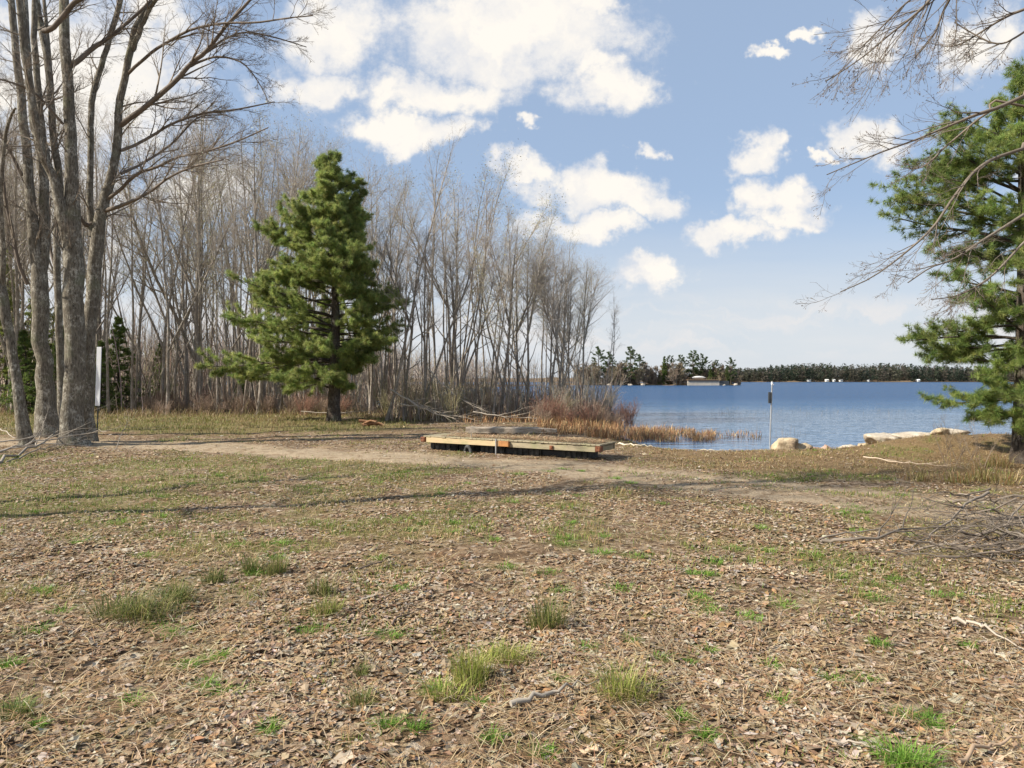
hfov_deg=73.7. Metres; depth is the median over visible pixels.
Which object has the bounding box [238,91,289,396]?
bare tree
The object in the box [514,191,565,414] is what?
bare tree
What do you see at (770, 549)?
weed clump
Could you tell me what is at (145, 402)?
shrub
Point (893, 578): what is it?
weed clump
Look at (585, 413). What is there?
shrub
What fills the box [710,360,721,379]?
pine tree
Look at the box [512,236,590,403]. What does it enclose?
bare tree
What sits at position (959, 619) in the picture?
stick
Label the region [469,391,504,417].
shrub
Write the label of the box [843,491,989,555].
fallen branch
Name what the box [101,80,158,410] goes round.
bare tree
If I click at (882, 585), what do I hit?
weed clump
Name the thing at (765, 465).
bank grass
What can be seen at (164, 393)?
shrub
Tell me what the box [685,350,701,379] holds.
pine tree
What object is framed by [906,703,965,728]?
weed clump
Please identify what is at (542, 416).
shrub
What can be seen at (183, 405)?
shrub
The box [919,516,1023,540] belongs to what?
fallen branch
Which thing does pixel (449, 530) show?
weed clump
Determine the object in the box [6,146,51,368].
bare tree
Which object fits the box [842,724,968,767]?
grass tuft
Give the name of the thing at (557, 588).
weed clump
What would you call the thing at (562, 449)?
floating dock
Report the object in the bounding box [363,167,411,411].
bare tree
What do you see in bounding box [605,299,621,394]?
bare tree
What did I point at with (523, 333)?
bare tree
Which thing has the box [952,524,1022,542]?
fallen branch
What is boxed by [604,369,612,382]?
bare tree
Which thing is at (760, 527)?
weed clump
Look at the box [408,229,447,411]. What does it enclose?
bare tree
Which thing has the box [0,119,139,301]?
bare tree
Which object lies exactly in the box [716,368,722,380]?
bare tree
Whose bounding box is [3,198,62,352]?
bare tree
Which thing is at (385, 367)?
bare tree
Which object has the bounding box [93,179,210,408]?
bare tree
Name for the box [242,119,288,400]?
bare tree
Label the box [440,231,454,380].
bare tree
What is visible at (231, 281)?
bare tree
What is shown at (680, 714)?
weed clump
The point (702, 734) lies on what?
weed clump
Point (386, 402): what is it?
shrub
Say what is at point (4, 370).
spruce tree
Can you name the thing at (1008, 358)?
pine tree
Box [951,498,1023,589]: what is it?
fallen branch
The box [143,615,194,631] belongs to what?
weed clump
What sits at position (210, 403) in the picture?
shrub
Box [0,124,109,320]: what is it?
bare tree
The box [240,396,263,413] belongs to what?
shrub
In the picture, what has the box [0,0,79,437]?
maple tree
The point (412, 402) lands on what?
fallen branch
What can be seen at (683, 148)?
sky
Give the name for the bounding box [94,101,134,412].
bare tree
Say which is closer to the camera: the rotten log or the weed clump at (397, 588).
the weed clump at (397, 588)
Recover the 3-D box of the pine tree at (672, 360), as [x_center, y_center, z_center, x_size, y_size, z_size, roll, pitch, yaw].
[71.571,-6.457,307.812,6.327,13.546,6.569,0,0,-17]
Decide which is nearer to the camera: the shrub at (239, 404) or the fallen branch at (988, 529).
the fallen branch at (988, 529)
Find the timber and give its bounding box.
[465,426,556,433]
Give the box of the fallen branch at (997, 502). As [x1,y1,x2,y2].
[959,493,1023,504]
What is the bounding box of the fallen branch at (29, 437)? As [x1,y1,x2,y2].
[0,429,56,442]
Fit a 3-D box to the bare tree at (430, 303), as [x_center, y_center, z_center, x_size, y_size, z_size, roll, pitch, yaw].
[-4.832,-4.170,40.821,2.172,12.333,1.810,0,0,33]
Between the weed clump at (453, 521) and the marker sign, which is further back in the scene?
the marker sign
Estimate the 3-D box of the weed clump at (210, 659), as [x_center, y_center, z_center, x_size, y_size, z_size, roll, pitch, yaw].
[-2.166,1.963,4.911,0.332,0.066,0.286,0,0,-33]
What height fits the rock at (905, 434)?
0.337 m
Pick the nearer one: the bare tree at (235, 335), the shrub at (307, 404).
the shrub at (307, 404)
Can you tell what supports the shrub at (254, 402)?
on the ground at (358, 453)
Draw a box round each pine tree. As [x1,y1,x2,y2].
[193,148,411,421]
[589,346,606,378]
[602,351,616,376]
[620,346,638,383]
[632,354,645,383]
[666,355,675,373]
[675,354,688,372]
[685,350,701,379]
[694,353,706,375]
[701,356,710,372]
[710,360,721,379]
[723,357,736,384]
[866,56,1023,463]
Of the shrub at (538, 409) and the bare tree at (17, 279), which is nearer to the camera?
the shrub at (538, 409)
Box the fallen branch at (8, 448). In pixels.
[0,440,57,452]
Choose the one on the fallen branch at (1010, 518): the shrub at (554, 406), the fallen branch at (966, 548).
the fallen branch at (966, 548)
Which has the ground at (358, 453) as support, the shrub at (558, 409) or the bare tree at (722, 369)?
the shrub at (558, 409)
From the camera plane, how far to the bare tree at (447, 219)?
36.91 m
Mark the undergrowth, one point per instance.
(359, 398)
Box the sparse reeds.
[715,406,884,436]
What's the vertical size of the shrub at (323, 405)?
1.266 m
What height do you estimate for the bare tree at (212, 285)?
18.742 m
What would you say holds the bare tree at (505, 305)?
on the ground at (358, 453)
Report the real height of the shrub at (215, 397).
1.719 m
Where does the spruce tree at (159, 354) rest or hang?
on the ground at (358, 453)
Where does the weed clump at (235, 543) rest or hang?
on the ground at (358, 453)
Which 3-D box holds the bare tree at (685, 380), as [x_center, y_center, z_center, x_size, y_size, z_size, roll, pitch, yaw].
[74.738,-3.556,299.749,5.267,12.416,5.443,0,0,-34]
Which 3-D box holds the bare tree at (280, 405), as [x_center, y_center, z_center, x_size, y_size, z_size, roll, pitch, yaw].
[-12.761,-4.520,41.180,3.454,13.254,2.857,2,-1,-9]
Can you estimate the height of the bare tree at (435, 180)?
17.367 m
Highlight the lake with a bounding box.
[361,382,1013,450]
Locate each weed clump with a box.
[0,651,29,668]
[0,694,39,710]
[7,618,62,635]
[14,713,64,734]
[27,582,55,593]
[37,600,83,613]
[68,537,89,543]
[100,518,126,525]
[110,688,151,711]
[130,551,166,558]
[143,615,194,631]
[153,621,197,639]
[161,653,205,669]
[176,672,229,693]
[193,651,230,664]
[201,679,253,699]
[206,648,235,660]
[218,539,250,547]
[239,566,265,576]
[252,711,293,736]
[258,551,286,560]
[261,535,298,546]
[285,618,335,636]
[361,621,415,640]
[364,554,385,560]
[364,710,417,729]
[386,582,417,592]
[395,707,432,735]
[397,527,423,531]
[409,677,451,695]
[412,520,429,525]
[437,527,463,533]
[447,519,464,524]
[468,695,492,709]
[475,720,510,747]
[483,534,505,541]
[494,560,522,570]
[529,737,561,761]
[534,565,561,577]
[544,581,573,593]
[546,671,570,682]
[551,533,577,540]
[552,540,574,547]
[569,638,604,651]
[586,546,618,554]
[600,475,624,478]
[603,579,638,594]
[615,631,646,642]
[622,548,650,560]
[648,649,674,661]
[662,702,702,725]
[673,647,705,666]
[679,594,718,608]
[680,720,722,742]
[684,589,715,600]
[685,566,711,576]
[690,569,720,575]
[690,603,729,615]
[693,638,723,653]
[696,555,723,564]
[721,543,747,552]
[729,607,764,626]
[747,523,771,530]
[755,654,792,668]
[756,545,781,552]
[760,686,803,707]
[766,597,803,612]
[803,550,825,559]
[812,667,856,685]
[820,572,863,579]
[833,508,851,513]
[842,669,881,684]
[844,526,868,532]
[853,589,892,602]
[859,631,896,648]
[860,579,900,590]
[869,701,930,724]
[874,572,906,582]
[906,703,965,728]
[919,588,963,598]
[919,714,970,735]
[955,637,989,650]
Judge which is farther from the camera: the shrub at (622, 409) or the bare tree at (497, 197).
the bare tree at (497, 197)
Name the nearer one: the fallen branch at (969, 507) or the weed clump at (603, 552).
the weed clump at (603, 552)
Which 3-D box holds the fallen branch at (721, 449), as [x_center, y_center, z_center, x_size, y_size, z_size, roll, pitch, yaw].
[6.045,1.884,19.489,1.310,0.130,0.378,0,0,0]
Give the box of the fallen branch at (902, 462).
[863,456,954,465]
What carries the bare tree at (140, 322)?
on the ground at (358, 453)
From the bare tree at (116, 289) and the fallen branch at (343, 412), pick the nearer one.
the fallen branch at (343, 412)
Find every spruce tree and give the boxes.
[0,246,36,410]
[0,329,36,414]
[22,291,56,409]
[35,325,63,399]
[94,314,147,411]
[94,340,123,413]
[147,341,179,397]
[233,384,250,409]
[657,356,669,384]
[707,367,713,379]
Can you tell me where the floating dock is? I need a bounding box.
[421,433,615,458]
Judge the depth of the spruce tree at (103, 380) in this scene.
41.47 m
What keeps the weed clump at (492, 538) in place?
on the ground at (358, 453)
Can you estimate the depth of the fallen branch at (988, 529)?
7.88 m
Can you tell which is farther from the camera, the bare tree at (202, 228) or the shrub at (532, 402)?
the bare tree at (202, 228)
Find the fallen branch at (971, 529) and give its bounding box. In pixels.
[913,523,1023,555]
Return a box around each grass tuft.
[0,688,65,723]
[29,572,232,627]
[141,572,221,603]
[176,558,250,584]
[232,541,273,573]
[258,541,291,576]
[294,567,340,596]
[302,587,359,617]
[329,675,392,710]
[338,655,376,675]
[412,669,487,705]
[440,631,508,691]
[472,637,548,665]
[498,577,592,630]
[569,654,677,706]
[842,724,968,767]
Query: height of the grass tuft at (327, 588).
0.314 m
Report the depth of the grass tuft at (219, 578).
6.75 m
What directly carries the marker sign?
on the ground at (358, 453)
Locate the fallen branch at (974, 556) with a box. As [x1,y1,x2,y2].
[935,529,1023,562]
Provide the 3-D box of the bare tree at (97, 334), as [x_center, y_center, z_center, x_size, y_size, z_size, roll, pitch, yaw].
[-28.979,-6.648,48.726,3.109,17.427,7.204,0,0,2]
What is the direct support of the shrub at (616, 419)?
on the ground at (358, 453)
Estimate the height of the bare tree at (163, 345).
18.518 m
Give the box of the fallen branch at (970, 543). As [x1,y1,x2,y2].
[919,532,1023,561]
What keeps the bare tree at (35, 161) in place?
on the ground at (358, 453)
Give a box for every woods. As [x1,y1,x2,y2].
[0,296,547,398]
[690,362,1013,381]
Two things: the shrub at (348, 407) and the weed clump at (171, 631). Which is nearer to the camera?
the weed clump at (171, 631)
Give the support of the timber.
on the ground at (358, 453)
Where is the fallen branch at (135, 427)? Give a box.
[114,407,173,449]
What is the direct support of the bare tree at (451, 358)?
on the ground at (358, 453)
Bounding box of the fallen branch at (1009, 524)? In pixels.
[985,513,1023,551]
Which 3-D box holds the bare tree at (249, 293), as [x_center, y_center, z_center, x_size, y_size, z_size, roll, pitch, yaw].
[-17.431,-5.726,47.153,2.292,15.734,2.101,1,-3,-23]
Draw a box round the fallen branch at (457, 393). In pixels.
[427,368,499,416]
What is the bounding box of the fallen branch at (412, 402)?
[389,389,464,421]
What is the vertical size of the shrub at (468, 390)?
3.232 m
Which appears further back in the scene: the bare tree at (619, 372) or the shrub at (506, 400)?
the bare tree at (619, 372)
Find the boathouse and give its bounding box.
[686,378,728,384]
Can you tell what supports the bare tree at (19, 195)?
on the ground at (358, 453)
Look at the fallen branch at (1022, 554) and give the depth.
7.30 m
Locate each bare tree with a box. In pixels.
[0,76,21,309]
[0,92,49,413]
[0,111,17,337]
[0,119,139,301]
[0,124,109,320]
[0,158,54,365]
[1,133,21,296]
[3,95,61,289]
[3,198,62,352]
[4,152,36,266]
[4,167,56,392]
[5,167,38,326]
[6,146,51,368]
[13,108,77,280]
[28,162,135,362]
[42,89,86,275]
[49,113,102,281]
[52,141,128,357]
[58,74,93,208]
[60,220,151,332]
[61,92,122,340]
[79,92,253,409]
[80,138,207,393]
[80,159,128,344]
[81,174,163,408]
[81,180,112,307]
[85,116,258,407]
[93,144,120,410]
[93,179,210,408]
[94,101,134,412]
[98,177,134,389]
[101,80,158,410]
[101,129,222,400]
[101,198,138,361]
[118,81,229,395]
[124,131,168,391]
[129,193,162,411]
[135,206,249,394]
[140,132,253,414]
[159,201,234,396]
[165,141,254,398]
[169,196,244,392]
[172,75,230,283]
[173,102,218,380]
[175,178,288,397]
[183,135,296,413]
[186,198,208,400]
[192,188,212,400]
[195,128,335,413]
[195,212,235,395]
[197,121,266,358]
[197,139,244,412]
[202,154,239,400]
[202,172,223,389]
[204,99,355,392]
[215,196,252,412]
[219,112,286,388]
[224,168,317,411]
[230,116,286,385]
[233,144,321,400]
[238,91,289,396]
[238,160,293,401]
[241,119,405,389]
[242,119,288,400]
[242,192,272,391]
[254,89,410,394]
[259,224,278,410]
[263,187,286,402]
[277,156,342,407]
[278,230,314,412]
[283,158,320,310]
[298,128,314,400]
[310,185,330,398]
[312,237,351,399]
[318,126,383,398]
[337,194,385,406]
[349,146,438,412]
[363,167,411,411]
[364,207,450,419]
[365,231,420,410]
[366,244,369,398]
[368,163,385,407]
[372,166,490,392]
[372,167,415,403]
[373,214,407,395]
[384,117,471,420]
[386,166,413,413]
[398,199,446,418]
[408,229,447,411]
[413,226,425,395]
[415,175,500,419]
[415,214,439,401]
[420,141,444,390]
[423,225,511,414]
[425,137,451,386]
[434,163,563,410]
[435,192,457,413]
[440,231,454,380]
[446,206,467,382]
[446,212,540,415]
[449,151,500,401]
[454,182,484,413]
[455,183,504,418]
[459,256,499,404]
[460,185,487,412]
[462,141,526,377]
[468,229,534,417]
[468,231,560,416]
[471,167,499,415]
[485,241,553,400]
[486,229,572,413]
[487,196,523,402]
[491,207,524,419]
[501,192,522,410]
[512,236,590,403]
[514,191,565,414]
[520,257,587,397]
[521,216,602,403]
[522,259,599,393]
[532,251,594,394]
[533,216,553,404]
[534,253,617,399]
[536,283,586,401]
[540,250,556,395]
[542,225,575,390]
[547,285,560,396]
[563,253,576,396]
[569,261,599,401]
[575,364,584,380]
[589,362,601,380]
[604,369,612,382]
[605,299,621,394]
[607,284,622,411]
[610,367,617,384]
[615,362,627,384]
[616,362,626,382]
[635,363,645,380]
[640,363,650,384]
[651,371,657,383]
[652,366,659,383]
[666,363,679,383]
[672,366,679,384]
[676,363,687,383]
[677,363,686,381]
[711,363,716,379]
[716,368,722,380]
[718,364,726,380]
[723,365,735,381]
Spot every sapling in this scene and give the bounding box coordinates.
[932,415,975,467]
[949,425,983,468]
[963,415,1003,467]
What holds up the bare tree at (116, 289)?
on the ground at (358, 453)
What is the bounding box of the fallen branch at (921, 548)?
[908,531,1023,558]
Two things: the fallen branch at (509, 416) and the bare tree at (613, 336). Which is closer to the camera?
the fallen branch at (509, 416)
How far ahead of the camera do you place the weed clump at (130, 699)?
4.30 m
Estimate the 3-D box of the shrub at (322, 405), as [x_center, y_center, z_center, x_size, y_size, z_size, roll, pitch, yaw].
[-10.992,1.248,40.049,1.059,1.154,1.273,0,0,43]
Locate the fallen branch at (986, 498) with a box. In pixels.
[952,478,1023,512]
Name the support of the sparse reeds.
on the lake
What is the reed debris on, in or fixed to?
on the floating dock
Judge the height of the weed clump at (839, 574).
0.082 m
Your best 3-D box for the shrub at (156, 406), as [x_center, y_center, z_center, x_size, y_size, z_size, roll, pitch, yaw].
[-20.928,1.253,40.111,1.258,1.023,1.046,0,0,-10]
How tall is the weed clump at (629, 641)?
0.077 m
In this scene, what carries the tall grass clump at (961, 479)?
on the ground at (358, 453)
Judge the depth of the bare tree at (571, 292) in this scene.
43.21 m
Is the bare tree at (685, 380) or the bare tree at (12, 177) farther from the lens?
the bare tree at (685, 380)
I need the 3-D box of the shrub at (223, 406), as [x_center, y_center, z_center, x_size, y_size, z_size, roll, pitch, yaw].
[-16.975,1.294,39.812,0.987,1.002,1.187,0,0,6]
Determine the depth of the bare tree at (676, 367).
299.26 m
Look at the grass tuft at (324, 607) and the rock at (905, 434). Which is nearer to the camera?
the grass tuft at (324, 607)
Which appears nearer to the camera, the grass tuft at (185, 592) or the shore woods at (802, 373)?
the grass tuft at (185, 592)
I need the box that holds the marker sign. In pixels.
[95,347,101,433]
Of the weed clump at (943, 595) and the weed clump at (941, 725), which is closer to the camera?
the weed clump at (941, 725)
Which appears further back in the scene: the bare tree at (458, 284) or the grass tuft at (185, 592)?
the bare tree at (458, 284)
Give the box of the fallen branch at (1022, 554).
[983,548,1023,556]
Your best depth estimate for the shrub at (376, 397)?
42.61 m
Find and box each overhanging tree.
[791,0,1023,124]
[795,91,1023,335]
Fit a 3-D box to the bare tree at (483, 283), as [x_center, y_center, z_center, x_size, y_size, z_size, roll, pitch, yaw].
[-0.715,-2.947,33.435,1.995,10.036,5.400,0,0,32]
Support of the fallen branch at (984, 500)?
on the ground at (358, 453)
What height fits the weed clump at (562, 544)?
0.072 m
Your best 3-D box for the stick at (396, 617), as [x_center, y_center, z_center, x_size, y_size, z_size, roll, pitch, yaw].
[-0.860,1.886,5.651,0.140,0.048,0.535,0,0,7]
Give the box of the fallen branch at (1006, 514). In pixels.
[979,510,1023,528]
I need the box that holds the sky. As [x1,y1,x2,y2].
[0,0,1023,379]
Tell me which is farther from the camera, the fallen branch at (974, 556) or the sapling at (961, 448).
the sapling at (961, 448)
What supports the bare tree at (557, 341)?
on the ground at (358, 453)
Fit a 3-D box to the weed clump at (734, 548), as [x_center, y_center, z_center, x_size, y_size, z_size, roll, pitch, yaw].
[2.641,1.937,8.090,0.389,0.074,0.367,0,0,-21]
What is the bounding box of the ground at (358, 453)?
[0,385,1023,767]
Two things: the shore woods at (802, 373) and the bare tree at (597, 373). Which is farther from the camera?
the shore woods at (802, 373)
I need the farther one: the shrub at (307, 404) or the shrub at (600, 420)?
the shrub at (307, 404)
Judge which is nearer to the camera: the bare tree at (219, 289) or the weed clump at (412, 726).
the weed clump at (412, 726)
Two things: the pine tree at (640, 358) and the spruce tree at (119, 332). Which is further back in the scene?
the pine tree at (640, 358)
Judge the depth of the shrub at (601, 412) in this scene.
32.87 m
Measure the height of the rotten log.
0.331 m
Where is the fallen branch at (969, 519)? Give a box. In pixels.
[904,502,1023,534]
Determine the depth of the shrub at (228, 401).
41.70 m
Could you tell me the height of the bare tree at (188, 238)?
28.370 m
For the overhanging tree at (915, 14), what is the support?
on the ground at (358, 453)
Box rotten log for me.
[359,419,384,425]
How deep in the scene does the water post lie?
22.29 m
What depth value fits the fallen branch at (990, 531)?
7.83 m
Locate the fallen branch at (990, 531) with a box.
[960,516,1023,536]
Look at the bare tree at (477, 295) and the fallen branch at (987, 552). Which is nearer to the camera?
the fallen branch at (987, 552)
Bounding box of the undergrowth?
[0,271,623,422]
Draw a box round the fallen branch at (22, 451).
[0,397,123,462]
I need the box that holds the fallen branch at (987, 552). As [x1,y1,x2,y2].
[857,534,1023,561]
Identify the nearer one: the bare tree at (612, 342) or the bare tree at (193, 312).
the bare tree at (612, 342)
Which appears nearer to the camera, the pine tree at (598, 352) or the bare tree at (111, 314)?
the bare tree at (111, 314)
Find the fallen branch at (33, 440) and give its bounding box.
[0,400,123,450]
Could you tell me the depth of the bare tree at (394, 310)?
39.35 m
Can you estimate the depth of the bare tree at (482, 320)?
41.86 m
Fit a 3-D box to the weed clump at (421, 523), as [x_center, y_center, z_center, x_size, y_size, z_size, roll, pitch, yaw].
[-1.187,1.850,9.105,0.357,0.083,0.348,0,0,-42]
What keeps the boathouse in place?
on the lake
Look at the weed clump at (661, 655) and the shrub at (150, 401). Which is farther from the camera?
the shrub at (150, 401)
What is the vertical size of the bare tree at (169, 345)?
16.843 m
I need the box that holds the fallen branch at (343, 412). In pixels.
[301,404,375,415]
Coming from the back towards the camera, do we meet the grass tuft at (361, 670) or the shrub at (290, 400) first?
the shrub at (290, 400)
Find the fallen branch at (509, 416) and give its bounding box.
[473,406,569,421]
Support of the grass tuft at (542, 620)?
on the ground at (358, 453)
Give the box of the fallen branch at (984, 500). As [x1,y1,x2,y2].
[936,493,1023,514]
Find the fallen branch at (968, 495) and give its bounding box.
[918,488,990,512]
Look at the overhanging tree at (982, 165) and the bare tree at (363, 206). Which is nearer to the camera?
the overhanging tree at (982, 165)
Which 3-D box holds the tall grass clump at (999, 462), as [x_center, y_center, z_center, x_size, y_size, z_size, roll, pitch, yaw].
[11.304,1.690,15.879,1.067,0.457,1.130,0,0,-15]
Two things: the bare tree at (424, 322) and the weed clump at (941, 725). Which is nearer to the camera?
the weed clump at (941, 725)
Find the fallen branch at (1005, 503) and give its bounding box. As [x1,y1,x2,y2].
[869,492,1016,516]
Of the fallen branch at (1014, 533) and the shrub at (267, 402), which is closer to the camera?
the fallen branch at (1014, 533)
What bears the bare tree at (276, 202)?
on the ground at (358, 453)
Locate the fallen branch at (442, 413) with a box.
[400,401,486,422]
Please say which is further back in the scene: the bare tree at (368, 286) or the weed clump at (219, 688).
the bare tree at (368, 286)
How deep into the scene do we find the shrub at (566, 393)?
32.72 m
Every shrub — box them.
[139,391,160,411]
[142,389,162,411]
[147,399,165,413]
[151,386,179,400]
[155,399,171,414]
[158,392,183,412]
[175,401,192,411]
[186,384,214,410]
[190,391,214,412]
[192,390,225,409]
[197,395,215,412]
[213,401,227,413]
[218,390,251,414]
[221,395,236,410]
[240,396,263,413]
[248,397,265,413]
[256,391,278,413]
[257,390,279,412]
[277,394,302,412]
[282,395,303,413]
[287,395,309,413]
[292,390,319,414]
[303,392,325,411]
[310,391,327,410]
[315,398,327,411]
[317,397,327,413]
[340,393,352,414]
[340,393,354,411]
[363,374,408,411]
[374,389,399,413]
[383,373,420,412]
[391,370,445,420]
[391,385,417,416]
[431,376,466,421]
[436,365,496,418]
[451,368,499,415]
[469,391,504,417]
[478,388,507,413]
[496,390,522,411]
[498,376,531,416]
[516,400,556,423]
[524,393,548,412]
[529,388,564,420]
[531,399,546,421]
[534,405,551,423]
[540,394,576,418]
[542,374,577,399]
[542,375,578,418]
[544,391,576,413]
[546,393,572,423]
[555,403,580,426]
[561,393,591,419]
[572,366,628,422]
[576,396,603,424]
[585,388,618,411]
[586,412,604,424]
[587,398,614,424]
[604,410,621,425]
[606,396,637,425]
[608,413,623,427]
[611,398,639,424]
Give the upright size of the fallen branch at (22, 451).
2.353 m
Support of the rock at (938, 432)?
on the ground at (358, 453)
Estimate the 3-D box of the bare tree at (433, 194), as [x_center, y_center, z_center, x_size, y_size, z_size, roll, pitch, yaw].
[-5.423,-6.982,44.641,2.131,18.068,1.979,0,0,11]
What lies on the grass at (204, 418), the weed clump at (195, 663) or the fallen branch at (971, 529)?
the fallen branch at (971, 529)
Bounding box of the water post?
[768,382,773,448]
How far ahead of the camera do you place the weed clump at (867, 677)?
4.61 m
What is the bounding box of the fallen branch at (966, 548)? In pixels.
[905,516,1023,552]
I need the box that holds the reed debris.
[443,432,613,443]
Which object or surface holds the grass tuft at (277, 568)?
on the ground at (358, 453)
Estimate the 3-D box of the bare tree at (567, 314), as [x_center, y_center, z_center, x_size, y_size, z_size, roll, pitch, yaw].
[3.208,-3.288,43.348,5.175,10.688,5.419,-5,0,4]
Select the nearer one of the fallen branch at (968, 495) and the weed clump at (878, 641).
the weed clump at (878, 641)
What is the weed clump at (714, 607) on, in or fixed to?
on the ground at (358, 453)
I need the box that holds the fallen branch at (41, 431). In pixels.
[33,415,54,444]
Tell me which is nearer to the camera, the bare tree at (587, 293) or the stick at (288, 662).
the stick at (288, 662)
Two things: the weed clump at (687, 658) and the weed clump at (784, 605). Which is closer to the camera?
the weed clump at (687, 658)
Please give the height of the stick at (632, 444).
0.095 m
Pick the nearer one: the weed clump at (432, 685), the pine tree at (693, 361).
the weed clump at (432, 685)
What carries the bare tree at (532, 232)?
on the ground at (358, 453)
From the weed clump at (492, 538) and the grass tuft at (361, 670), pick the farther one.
the weed clump at (492, 538)
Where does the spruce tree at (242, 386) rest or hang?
on the ground at (358, 453)
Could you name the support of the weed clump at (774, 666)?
on the ground at (358, 453)
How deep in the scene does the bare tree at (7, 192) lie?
41.16 m
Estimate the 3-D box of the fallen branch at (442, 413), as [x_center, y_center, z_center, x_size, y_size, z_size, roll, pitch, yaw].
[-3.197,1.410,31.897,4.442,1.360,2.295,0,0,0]
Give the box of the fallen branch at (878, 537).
[822,467,1023,542]
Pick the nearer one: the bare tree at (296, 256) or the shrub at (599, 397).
the shrub at (599, 397)
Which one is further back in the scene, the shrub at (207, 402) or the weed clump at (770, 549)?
the shrub at (207, 402)
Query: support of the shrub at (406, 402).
on the ground at (358, 453)
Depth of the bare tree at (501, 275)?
44.42 m
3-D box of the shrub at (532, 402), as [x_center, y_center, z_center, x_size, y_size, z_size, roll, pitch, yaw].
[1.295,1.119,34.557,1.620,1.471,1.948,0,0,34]
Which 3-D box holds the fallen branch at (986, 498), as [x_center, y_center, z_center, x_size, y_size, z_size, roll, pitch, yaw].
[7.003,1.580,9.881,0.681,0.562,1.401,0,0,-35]
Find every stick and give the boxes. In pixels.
[259,654,320,672]
[358,553,401,569]
[391,600,414,624]
[509,679,597,706]
[618,442,652,446]
[831,738,894,751]
[951,616,1023,650]
[956,735,1023,763]
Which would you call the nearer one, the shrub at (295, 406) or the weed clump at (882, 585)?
the weed clump at (882, 585)
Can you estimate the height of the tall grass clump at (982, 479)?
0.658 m
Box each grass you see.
[0,400,1023,767]
[614,431,1023,483]
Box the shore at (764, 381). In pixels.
[412,377,1013,381]
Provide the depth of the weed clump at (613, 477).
13.46 m
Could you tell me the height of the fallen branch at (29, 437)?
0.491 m
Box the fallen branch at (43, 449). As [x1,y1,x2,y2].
[6,432,94,462]
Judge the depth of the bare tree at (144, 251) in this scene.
44.28 m
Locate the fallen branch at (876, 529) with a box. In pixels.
[818,524,956,539]
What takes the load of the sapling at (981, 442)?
on the ground at (358, 453)
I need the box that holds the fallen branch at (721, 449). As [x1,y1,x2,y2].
[700,449,745,451]
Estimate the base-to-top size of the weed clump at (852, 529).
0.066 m
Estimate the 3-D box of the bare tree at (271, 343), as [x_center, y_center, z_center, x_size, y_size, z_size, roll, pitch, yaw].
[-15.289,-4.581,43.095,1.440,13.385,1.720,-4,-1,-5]
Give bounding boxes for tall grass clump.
[903,469,944,481]
[938,466,983,485]
[949,458,1010,482]
[977,464,1023,486]
[978,449,1019,467]
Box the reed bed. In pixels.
[459,409,783,441]
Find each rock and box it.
[770,437,798,450]
[798,443,812,449]
[863,432,900,443]
[892,432,929,437]
[930,428,949,434]
[930,428,970,434]
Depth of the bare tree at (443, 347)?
35.19 m
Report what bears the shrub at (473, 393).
on the ground at (358, 453)
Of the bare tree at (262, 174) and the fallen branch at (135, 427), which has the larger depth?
the bare tree at (262, 174)
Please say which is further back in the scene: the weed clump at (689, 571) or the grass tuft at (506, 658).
the weed clump at (689, 571)
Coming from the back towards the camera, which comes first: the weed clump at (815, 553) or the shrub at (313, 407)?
the shrub at (313, 407)
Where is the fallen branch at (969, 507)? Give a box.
[934,496,1000,513]
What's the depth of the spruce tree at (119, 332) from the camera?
43.91 m
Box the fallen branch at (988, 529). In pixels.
[950,516,1023,546]
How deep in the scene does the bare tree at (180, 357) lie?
44.38 m
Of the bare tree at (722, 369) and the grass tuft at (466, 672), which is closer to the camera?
the grass tuft at (466, 672)
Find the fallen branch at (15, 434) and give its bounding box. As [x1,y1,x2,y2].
[0,427,49,443]
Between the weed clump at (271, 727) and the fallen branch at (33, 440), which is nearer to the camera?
the weed clump at (271, 727)
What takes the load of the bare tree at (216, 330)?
on the ground at (358, 453)
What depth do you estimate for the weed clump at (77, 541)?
8.36 m
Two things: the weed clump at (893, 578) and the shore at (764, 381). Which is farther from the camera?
the shore at (764, 381)
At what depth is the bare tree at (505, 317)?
40.90 m
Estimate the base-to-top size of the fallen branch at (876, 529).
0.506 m
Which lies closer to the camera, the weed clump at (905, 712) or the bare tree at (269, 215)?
the weed clump at (905, 712)
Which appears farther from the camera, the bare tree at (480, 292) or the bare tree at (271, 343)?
the bare tree at (271, 343)
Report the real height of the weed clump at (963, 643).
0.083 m
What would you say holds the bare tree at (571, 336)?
on the ground at (358, 453)
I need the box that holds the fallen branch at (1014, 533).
[959,488,1023,540]
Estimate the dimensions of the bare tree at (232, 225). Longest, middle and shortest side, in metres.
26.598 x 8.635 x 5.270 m
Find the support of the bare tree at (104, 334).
on the ground at (358, 453)
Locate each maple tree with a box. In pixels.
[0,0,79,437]
[0,0,165,446]
[0,59,63,445]
[21,0,86,417]
[47,0,335,441]
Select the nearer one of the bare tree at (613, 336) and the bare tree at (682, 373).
the bare tree at (613, 336)
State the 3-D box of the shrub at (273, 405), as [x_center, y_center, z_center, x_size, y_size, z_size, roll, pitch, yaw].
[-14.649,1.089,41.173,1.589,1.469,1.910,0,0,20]
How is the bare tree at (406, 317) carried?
on the ground at (358, 453)
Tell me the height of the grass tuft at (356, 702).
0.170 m
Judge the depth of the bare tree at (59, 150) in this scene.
61.16 m

